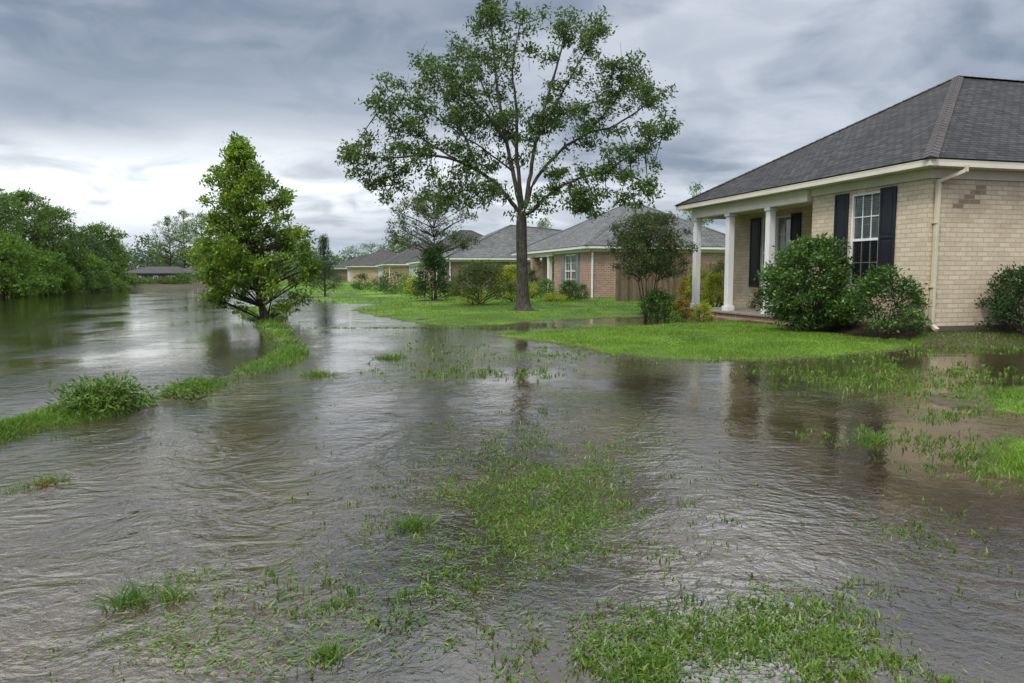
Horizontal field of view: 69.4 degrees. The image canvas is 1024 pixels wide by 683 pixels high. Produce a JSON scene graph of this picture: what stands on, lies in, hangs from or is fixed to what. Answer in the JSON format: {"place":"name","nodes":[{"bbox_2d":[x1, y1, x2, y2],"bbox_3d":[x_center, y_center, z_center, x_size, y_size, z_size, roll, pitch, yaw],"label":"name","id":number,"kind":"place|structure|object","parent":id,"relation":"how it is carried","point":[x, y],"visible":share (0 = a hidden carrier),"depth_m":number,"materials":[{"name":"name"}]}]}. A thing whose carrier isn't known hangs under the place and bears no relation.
{"place":"outdoors","nodes":[
{"label":"outdoors","id":0,"kind":"place"},
{"bbox_2d":[0,288,1023,682],"bbox_3d":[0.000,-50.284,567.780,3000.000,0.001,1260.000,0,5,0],"label":"water","id":1,"kind":"structure","parent":0,"point":[130,492],"depth_m":4.92,"materials":[{"name":"liquid"}]},
{"bbox_2d":[0,480,39,492],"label":"grass tuft","id":2,"kind":"object","parent":1,"relation":"in","point":[18,484],"visible":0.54,"depth_m":5.22,"materials":[{"name":"green plant"}]},
{"bbox_2d":[15,472,85,485],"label":"grass tuft","id":3,"kind":"object","parent":1,"relation":"in","point":[54,478],"visible":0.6,"depth_m":5.36,"materials":[{"name":"green plant"}]},
{"bbox_2d":[23,476,58,486],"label":"dead stalks","id":4,"kind":"object","parent":3,"relation":"on","point":[43,483],"visible":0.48,"depth_m":5.30,"materials":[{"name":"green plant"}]},
{"bbox_2d":[78,570,179,611],"bbox_3d":[-1.737,1.171,3.397,0.437,0.154,0.418,0,5,0],"label":"grass tuft","id":5,"kind":"object","parent":1,"relation":"in","point":[132,594],"visible":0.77,"depth_m":3.39,"materials":[{"name":"green plant"}]},
{"bbox_2d":[143,574,217,604],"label":"grass tuft","id":6,"kind":"object","parent":1,"relation":"in","point":[171,592],"visible":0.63,"depth_m":3.45,"materials":[{"name":"green plant"}]},
{"bbox_2d":[298,369,341,376],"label":"grass tuft","id":7,"kind":"object","parent":1,"relation":"in","point":[316,373],"visible":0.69,"depth_m":11.02,"materials":[{"name":"green plant"}]},
{"bbox_2d":[283,628,372,665],"bbox_3d":[-0.703,1.227,2.951,0.336,0.124,0.319,-3,6,-31],"label":"grass tuft","id":8,"kind":"object","parent":1,"relation":"in","point":[338,647],"visible":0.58,"depth_m":2.96,"materials":[{"name":"green plant"}]},
{"bbox_2d":[370,352,408,358],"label":"grass tuft","id":9,"kind":"object","parent":1,"relation":"in","point":[391,356],"visible":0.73,"depth_m":13.20,"materials":[{"name":"green plant"}]},
{"bbox_2d":[384,503,441,532],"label":"grass tuft","id":10,"kind":"object","parent":1,"relation":"in","point":[412,522],"visible":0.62,"depth_m":4.42,"materials":[{"name":"green plant"}]},
{"bbox_2d":[10,326,1023,682],"bbox_3d":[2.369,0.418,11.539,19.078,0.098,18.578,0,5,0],"label":"flooded grass","id":11,"kind":"structure","parent":1,"relation":"in","point":[715,642],"depth_m":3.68,"materials":[{"name":"green plant"}]},
{"bbox_2d":[843,424,907,444],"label":"grass tuft","id":12,"kind":"object","parent":1,"relation":"in","point":[877,439],"visible":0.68,"depth_m":6.64,"materials":[{"name":"green plant"}]},
{"bbox_2d":[0,273,1023,480],"bbox_3d":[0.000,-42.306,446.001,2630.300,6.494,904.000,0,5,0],"label":"ground","id":13,"kind":"structure","parent":0,"point":[937,399],"depth_m":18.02,"materials":[{"name":"green plant"}]},
{"bbox_2d":[0,188,33,256],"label":"tree","id":14,"kind":"object","parent":13,"relation":"on","point":[17,208],"visible":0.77,"depth_m":51.83,"materials":[{"name":"green plant"}]},
{"bbox_2d":[0,229,53,296],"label":"wood tree","id":15,"kind":"object","parent":13,"relation":"on","point":[7,242],"visible":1,"depth_m":48.67,"materials":[{"name":"green plant"}]},
{"bbox_2d":[3,242,65,295],"bbox_3d":[-34.426,-5.011,52.244,5.082,4.302,5.142,0,5,0],"label":"wood tree","id":16,"kind":"object","parent":13,"relation":"on","point":[42,259],"visible":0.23,"depth_m":52.12,"materials":[{"name":"green plant"}]},
{"bbox_2d":[0,187,70,263],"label":"tree","id":17,"kind":"object","parent":13,"relation":"on","point":[27,198],"visible":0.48,"depth_m":56.52,"materials":[{"name":"green plant"}]},
{"bbox_2d":[19,248,84,293],"bbox_3d":[-35.123,-5.167,55.886,5.081,3.818,4.719,0,5,0],"label":"wood tree","id":18,"kind":"object","parent":13,"relation":"on","point":[65,274],"visible":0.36,"depth_m":55.74,"materials":[{"name":"green plant"}]},
{"bbox_2d":[17,204,94,265],"bbox_3d":[-37.314,-7.703,60.373,5.550,7.165,5.600,0,5,0],"label":"tree","id":19,"kind":"object","parent":13,"relation":"on","point":[63,215],"visible":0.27,"depth_m":60.34,"materials":[{"name":"green plant"}]},
{"bbox_2d":[60,276,89,292],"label":"bank bush","id":20,"kind":"object","parent":13,"relation":"on","point":[78,287],"visible":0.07,"depth_m":59.42,"materials":[{"name":"green plant"}]},
{"bbox_2d":[50,253,102,292],"bbox_3d":[-36.362,-5.553,60.842,4.654,3.692,4.681,-2,6,-24],"label":"wood tree","id":21,"kind":"object","parent":13,"relation":"on","point":[88,274],"visible":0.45,"depth_m":60.74,"materials":[{"name":"green plant"}]},
{"bbox_2d":[54,231,119,269],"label":"tree","id":22,"kind":"object","parent":13,"relation":"on","point":[93,244],"visible":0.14,"depth_m":67.50,"materials":[{"name":"green plant"}]},
{"bbox_2d":[80,269,114,290],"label":"bank bush","id":23,"kind":"object","parent":13,"relation":"on","point":[103,276],"visible":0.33,"depth_m":64.69,"materials":[{"name":"green plant"}]},
{"bbox_2d":[82,253,117,290],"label":"wood tree","id":24,"kind":"object","parent":13,"relation":"on","point":[94,260],"visible":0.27,"depth_m":65.66,"materials":[{"name":"green plant"}]},
{"bbox_2d":[46,366,164,416],"bbox_3d":[-4.490,0.605,8.029,1.133,0.668,1.232,0,5,0],"label":"weed clump","id":25,"kind":"object","parent":13,"relation":"on","point":[86,394],"visible":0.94,"depth_m":7.96,"materials":[{"name":"green plant"}]},
{"bbox_2d":[77,221,133,272],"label":"tree","id":26,"kind":"object","parent":13,"relation":"on","point":[100,231],"visible":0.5,"depth_m":75.07,"materials":[{"name":"green plant"}]},
{"bbox_2d":[102,256,127,283],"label":"wood tree","id":27,"kind":"object","parent":13,"relation":"on","point":[117,270],"visible":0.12,"depth_m":72.62,"materials":[{"name":"green plant"}]},
{"bbox_2d":[101,276,131,289],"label":"bank bush","id":28,"kind":"object","parent":13,"relation":"on","point":[117,283],"visible":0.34,"depth_m":69.17,"materials":[{"name":"green plant"}]},
{"bbox_2d":[102,240,130,273],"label":"tree","id":29,"kind":"object","parent":13,"relation":"on","point":[123,250],"visible":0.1,"depth_m":87.54,"materials":[{"name":"green plant"}]},
{"bbox_2d":[117,272,142,288],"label":"bank bush","id":30,"kind":"object","parent":13,"relation":"on","point":[130,278],"visible":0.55,"depth_m":73.25,"materials":[{"name":"green plant"}]},
{"bbox_2d":[127,273,142,283],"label":"bank bush","id":31,"kind":"object","parent":13,"relation":"on","point":[137,278],"visible":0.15,"depth_m":83.61,"materials":[{"name":"green plant"}]},
{"bbox_2d":[136,275,159,283],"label":"bank bush","id":32,"kind":"object","parent":13,"relation":"on","point":[146,280],"visible":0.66,"depth_m":84.22,"materials":[{"name":"green plant"}]},
{"bbox_2d":[0,306,309,443],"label":"bank grass","id":33,"kind":"structure","parent":13,"relation":"on","point":[30,419],"depth_m":9.58,"materials":[{"name":"green plant"}]},
{"bbox_2d":[124,266,185,282],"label":"brick house","id":34,"kind":"structure","parent":13,"relation":"on","point":[150,272],"depth_m":95.12,"materials":[{"name":"grey"}]},
{"bbox_2d":[151,275,178,283],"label":"bank bush","id":35,"kind":"object","parent":13,"relation":"on","point":[161,280],"visible":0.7,"depth_m":83.14,"materials":[{"name":"green plant"}]},
{"bbox_2d":[144,215,189,266],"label":"tree","id":36,"kind":"object","parent":13,"relation":"on","point":[156,245],"visible":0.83,"depth_m":120.72,"materials":[{"name":"green plant"}]},
{"bbox_2d":[163,208,200,267],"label":"tree","id":37,"kind":"object","parent":13,"relation":"on","point":[182,213],"visible":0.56,"depth_m":122.52,"materials":[{"name":"green plant"}]},
{"bbox_2d":[167,272,196,283],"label":"bank bush","id":38,"kind":"object","parent":13,"relation":"on","point":[183,277],"visible":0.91,"depth_m":83.28,"materials":[{"name":"green plant"}]},
{"bbox_2d":[146,376,221,402],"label":"weed clump","id":39,"kind":"object","parent":13,"relation":"on","point":[194,390],"visible":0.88,"depth_m":8.90,"materials":[{"name":"green plant"}]},
{"bbox_2d":[171,211,214,283],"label":"tree","id":40,"kind":"object","parent":13,"relation":"on","point":[193,224],"visible":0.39,"depth_m":82.50,"materials":[{"name":"green plant"}]},
{"bbox_2d":[183,266,217,282],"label":"brick house","id":41,"kind":"structure","parent":13,"relation":"on","point":[189,270],"depth_m":95.99,"materials":[{"name":"grey"}]},
{"bbox_2d":[183,240,240,292],"bbox_3d":[-23.290,-5.962,57.675,4.336,4.482,4.470,0,5,0],"label":"tree","id":42,"kind":"object","parent":13,"relation":"on","point":[194,258],"visible":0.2,"depth_m":56.75,"materials":[{"name":"green plant"}]},
{"bbox_2d":[45,233,414,278],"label":"distant treeline","id":43,"kind":"object","parent":13,"relation":"on","point":[147,260],"visible":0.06,"depth_m":188.78,"materials":[{"name":"green plant"}]},
{"bbox_2d":[189,130,324,319],"bbox_3d":[-8.110,-3.585,23.346,4.081,6.063,4.077,2,6,20],"label":"tree","id":44,"kind":"object","parent":13,"relation":"on","point":[238,198],"visible":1,"depth_m":22.80,"materials":[{"name":"green plant"}]},
{"bbox_2d":[268,242,306,282],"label":"tree","id":45,"kind":"object","parent":13,"relation":"on","point":[290,264],"visible":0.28,"depth_m":94.02,"materials":[{"name":"green plant"}]},
{"bbox_2d":[285,243,327,281],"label":"tree","id":46,"kind":"object","parent":13,"relation":"on","point":[311,259],"visible":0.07,"depth_m":109.24,"materials":[{"name":"green plant"}]},
{"bbox_2d":[307,234,342,294],"bbox_3d":[-13.451,-5.510,53.233,2.696,4.621,2.500,0,5,0],"label":"conifer","id":47,"kind":"object","parent":13,"relation":"on","point":[323,247],"visible":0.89,"depth_m":53.05,"materials":[{"name":"green plant"}]},
{"bbox_2d":[320,269,346,287],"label":"shrub","id":48,"kind":"object","parent":13,"relation":"on","point":[339,277],"visible":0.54,"depth_m":69.69,"materials":[{"name":"green plant"}]},
{"bbox_2d":[331,255,365,280],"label":"brick house","id":49,"kind":"structure","parent":13,"relation":"on","point":[341,268],"depth_m":126.02,"materials":[{"name":"white paint"}]},
{"bbox_2d":[336,245,365,261],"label":"backyard tree","id":50,"kind":"object","parent":13,"relation":"on","point":[350,252],"visible":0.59,"depth_m":138.55,"materials":[{"name":"green plant"}]},
{"bbox_2d":[350,273,370,289],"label":"shrub","id":51,"kind":"object","parent":13,"relation":"on","point":[362,276],"visible":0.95,"depth_m":62.73,"materials":[{"name":"green plant"}]},
{"bbox_2d":[345,249,396,281],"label":"brick house","id":52,"kind":"structure","parent":13,"relation":"on","point":[367,264],"depth_m":104.40,"materials":[{"name":"white paint"}]},
{"bbox_2d":[355,242,387,257],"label":"backyard tree","id":53,"kind":"object","parent":13,"relation":"on","point":[371,248],"visible":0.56,"depth_m":128.58,"materials":[{"name":"green plant"}]},
{"bbox_2d":[368,273,391,290],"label":"shrub","id":54,"kind":"object","parent":13,"relation":"on","point":[380,279],"visible":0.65,"depth_m":57.56,"materials":[{"name":"green plant"}]},
{"bbox_2d":[376,270,408,294],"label":"shrub","id":55,"kind":"object","parent":13,"relation":"on","point":[388,280],"visible":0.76,"depth_m":51.60,"materials":[{"name":"green plant"}]},
{"bbox_2d":[382,236,412,252],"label":"backyard tree","id":56,"kind":"object","parent":13,"relation":"on","point":[395,250],"visible":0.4,"depth_m":117.35,"materials":[{"name":"green plant"}]},
{"bbox_2d":[375,242,431,284],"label":"brick house","id":57,"kind":"structure","parent":13,"relation":"on","point":[396,262],"depth_m":84.66,"materials":[{"name":"white paint"}]},
{"bbox_2d":[389,272,420,293],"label":"shrub","id":58,"kind":"object","parent":13,"relation":"on","point":[401,280],"visible":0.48,"depth_m":49.56,"materials":[{"name":"green plant"}]},
{"bbox_2d":[403,277,420,294],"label":"shrub","id":59,"kind":"object","parent":13,"relation":"on","point":[409,286],"visible":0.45,"depth_m":46.71,"materials":[{"name":"green plant"}]},
{"bbox_2d":[384,191,483,299],"bbox_3d":[-4.322,-5.060,39.452,5.010,5.851,4.938,2,5,18],"label":"young tree","id":60,"kind":"object","parent":13,"relation":"on","point":[420,208],"visible":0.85,"depth_m":39.14,"materials":[{"name":"green plant"}]},
{"bbox_2d":[409,245,459,299],"bbox_3d":[-4.121,-3.567,38.465,2.792,3.010,2.542,0,5,0],"label":"evergreen shrub","id":61,"kind":"object","parent":13,"relation":"on","point":[433,258],"visible":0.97,"depth_m":38.16,"materials":[{"name":"green plant"}]},
{"bbox_2d":[406,230,483,286],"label":"brick house","id":62,"kind":"structure","parent":13,"relation":"on","point":[414,262],"depth_m":74.19,"materials":[{"name":"white paint"}]},
{"bbox_2d":[446,273,467,295],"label":"shrub","id":63,"kind":"object","parent":13,"relation":"on","point":[457,274],"visible":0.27,"depth_m":43.61,"materials":[{"name":"green plant"}]},
{"bbox_2d":[457,287,485,303],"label":"shrub","id":64,"kind":"object","parent":13,"relation":"on","point":[469,300],"visible":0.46,"depth_m":33.53,"materials":[{"name":"green plant"}]},
{"bbox_2d":[446,259,516,303],"bbox_3d":[-1.286,-2.578,32.306,3.456,2.102,3.160,0,5,0],"label":"shrub","id":65,"kind":"object","parent":13,"relation":"on","point":[473,270],"visible":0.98,"depth_m":31.93,"materials":[{"name":"green plant"}]},
{"bbox_2d":[433,225,562,289],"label":"brick house","id":66,"kind":"structure","parent":13,"relation":"on","point":[498,246],"depth_m":59.32,"materials":[{"name":"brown brick"}]},
{"bbox_2d":[489,272,516,298],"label":"shrub","id":67,"kind":"object","parent":13,"relation":"on","point":[505,291],"visible":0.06,"depth_m":39.36,"materials":[{"name":"green plant"}]},
{"bbox_2d":[334,0,684,309],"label":"shade tree","id":68,"kind":"object","parent":13,"relation":"on","point":[489,13],"visible":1,"depth_m":26.98,"materials":[{"name":"green plant"}]},
{"bbox_2d":[487,262,538,301],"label":"shrub","id":69,"kind":"object","parent":13,"relation":"on","point":[511,271],"visible":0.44,"depth_m":35.04,"materials":[{"name":"green plant"}]},
{"bbox_2d":[528,268,542,297],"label":"shrub","id":70,"kind":"object","parent":13,"relation":"on","point":[531,274],"visible":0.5,"depth_m":40.21,"materials":[{"name":"green plant"}]},
{"bbox_2d":[537,217,551,228],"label":"backyard tree","id":71,"kind":"object","parent":13,"relation":"on","point":[541,225],"visible":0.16,"depth_m":77.00,"materials":[{"name":"green plant"}]},
{"bbox_2d":[531,278,559,298],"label":"shrub","id":72,"kind":"object","parent":13,"relation":"on","point":[549,288],"visible":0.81,"depth_m":38.64,"materials":[{"name":"green plant"}]},
{"bbox_2d":[541,292,569,301],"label":"shrub","id":73,"kind":"object","parent":13,"relation":"on","point":[550,297],"visible":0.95,"depth_m":35.56,"materials":[{"name":"green plant"}]},
{"bbox_2d":[557,279,582,300],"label":"shrub","id":74,"kind":"object","parent":13,"relation":"on","point":[571,285],"visible":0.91,"depth_m":36.27,"materials":[{"name":"green plant"}]},
{"bbox_2d":[576,284,591,298],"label":"shrub","id":75,"kind":"object","parent":13,"relation":"on","point":[585,293],"visible":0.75,"depth_m":38.01,"materials":[{"name":"green plant"}]},
{"bbox_2d":[510,201,725,297],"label":"brick house","id":76,"kind":"structure","parent":13,"relation":"on","point":[577,252],"depth_m":42.01,"materials":[{"name":"brown brick"}]},
{"bbox_2d":[565,255,569,287],"bbox_3d":[3.294,-4.104,43.564,0.160,1.980,1.060,-1,5,-14],"label":"window","id":77,"kind":"structure","parent":76,"relation":"in","point":[566,256],"depth_m":43.85,"materials":[{"name":"white glass"}]},
{"bbox_2d":[571,254,574,278],"bbox_3d":[3.573,-4.057,42.608,0.095,1.900,0.950,-1,5,-14],"label":"window","id":78,"kind":"structure","parent":76,"relation":"in","point":[572,261],"depth_m":42.94,"materials":[{"name":"grey glass"}]},
{"bbox_2d":[604,209,699,318],"bbox_3d":[4.614,-2.531,24.832,2.928,3.840,2.978,-1,5,-15],"label":"crape myrtle","id":79,"kind":"object","parent":13,"relation":"on","point":[636,242],"visible":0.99,"depth_m":24.41,"materials":[{"name":"green plant"}]},
{"bbox_2d":[638,287,680,320],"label":"round shrub","id":80,"kind":"object","parent":13,"relation":"on","point":[661,299],"visible":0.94,"depth_m":24.22,"materials":[{"name":"green plant"}]},
{"bbox_2d":[615,263,724,300],"bbox_3d":[8.989,-2.771,36.161,8.259,2.150,0.166,-1,5,-11],"label":"board fence","id":81,"kind":"object","parent":13,"relation":"on","point":[628,290],"visible":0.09,"depth_m":35.61,"materials":[{"name":"brown wood"}]},
{"bbox_2d":[666,309,690,322],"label":"flowering plant","id":82,"kind":"object","parent":13,"relation":"on","point":[675,316],"visible":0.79,"depth_m":22.60,"materials":[{"name":"green plant"}]},
{"bbox_2d":[667,297,693,319],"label":"flowering plant","id":83,"kind":"object","parent":13,"relation":"on","point":[681,302],"visible":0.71,"depth_m":24.14,"materials":[{"name":"brown plant"}]},
{"bbox_2d":[675,275,701,306],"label":"shrub","id":84,"kind":"object","parent":13,"relation":"on","point":[682,289],"visible":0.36,"depth_m":29.30,"materials":[{"name":"green plant"}]},
{"bbox_2d":[677,263,715,305],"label":"shrub","id":85,"kind":"object","parent":13,"relation":"on","point":[703,292],"visible":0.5,"depth_m":28.29,"materials":[{"name":"green plant"}]},
{"bbox_2d":[679,180,715,225],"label":"backyard tree","id":86,"kind":"object","parent":13,"relation":"on","point":[696,192],"visible":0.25,"depth_m":61.04,"materials":[{"name":"green plant"}]},
{"bbox_2d":[689,299,716,321],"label":"flowering plant","id":87,"kind":"object","parent":13,"relation":"on","point":[705,308],"visible":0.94,"depth_m":23.05,"materials":[{"name":"green plant"}]},
{"bbox_2d":[700,272,723,306],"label":"shrub","id":88,"kind":"object","parent":13,"relation":"on","point":[715,279],"visible":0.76,"depth_m":27.37,"materials":[{"name":"green plant"}]},
{"bbox_2d":[700,258,724,306],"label":"shrub","id":89,"kind":"object","parent":13,"relation":"on","point":[719,268],"visible":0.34,"depth_m":29.14,"materials":[{"name":"green plant"}]},
{"bbox_2d":[753,232,867,331],"bbox_3d":[7.410,-1.426,18.425,2.767,2.572,2.763,0,5,0],"label":"shrub","id":90,"kind":"object","parent":13,"relation":"on","point":[796,274],"visible":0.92,"depth_m":18.01,"materials":[{"name":"green plant"}]},
{"bbox_2d":[675,75,1023,331],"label":"brick house","id":91,"kind":"structure","parent":13,"relation":"on","point":[926,186],"depth_m":18.01,"materials":[{"name":"beige brick"}]},
{"bbox_2d":[746,287,763,309],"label":"shrub","id":92,"kind":"object","parent":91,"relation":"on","point":[755,300],"visible":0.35,"depth_m":24.25,"materials":[{"name":"green plant"}]},
{"bbox_2d":[761,217,776,286],"bbox_3d":[8.623,-2.975,24.745,0.095,2.310,0.780,-1,5,-14],"label":"window","id":93,"kind":"structure","parent":91,"relation":"in","point":[764,219],"depth_m":25.02,"materials":[{"name":"white plastic"}]},
{"bbox_2d":[775,215,790,267],"bbox_3d":[8.823,-2.905,23.974,0.095,2.310,0.780,-1,5,-14],"label":"window","id":94,"kind":"structure","parent":91,"relation":"in","point":[779,220],"depth_m":24.07,"materials":[{"name":"grey glass"}]},
{"bbox_2d":[845,190,879,289],"bbox_3d":[8.652,-2.442,18.132,0.160,2.390,1.120,-1,5,-14],"label":"window","id":95,"kind":"structure","parent":91,"relation":"in","point":[866,248],"depth_m":18.21,"materials":[{"name":"white glass"}]},
{"bbox_2d":[838,263,932,338],"bbox_3d":[8.242,-0.869,16.318,1.880,1.774,1.895,3,6,30],"label":"medium shrub","id":96,"kind":"object","parent":13,"relation":"on","point":[883,275],"visible":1,"depth_m":16.15,"materials":[{"name":"green plant"}]},
{"bbox_2d":[972,261,1023,335],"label":"side shrub","id":97,"kind":"object","parent":13,"relation":"on","point":[1013,283],"visible":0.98,"depth_m":16.11,"materials":[{"name":"green plant"}]},
{"bbox_2d":[0,0,1023,267],"label":"sky","id":98,"kind":"structure","parent":0,"point":[115,112],"materials":[{"name":"grey"}]}
]}

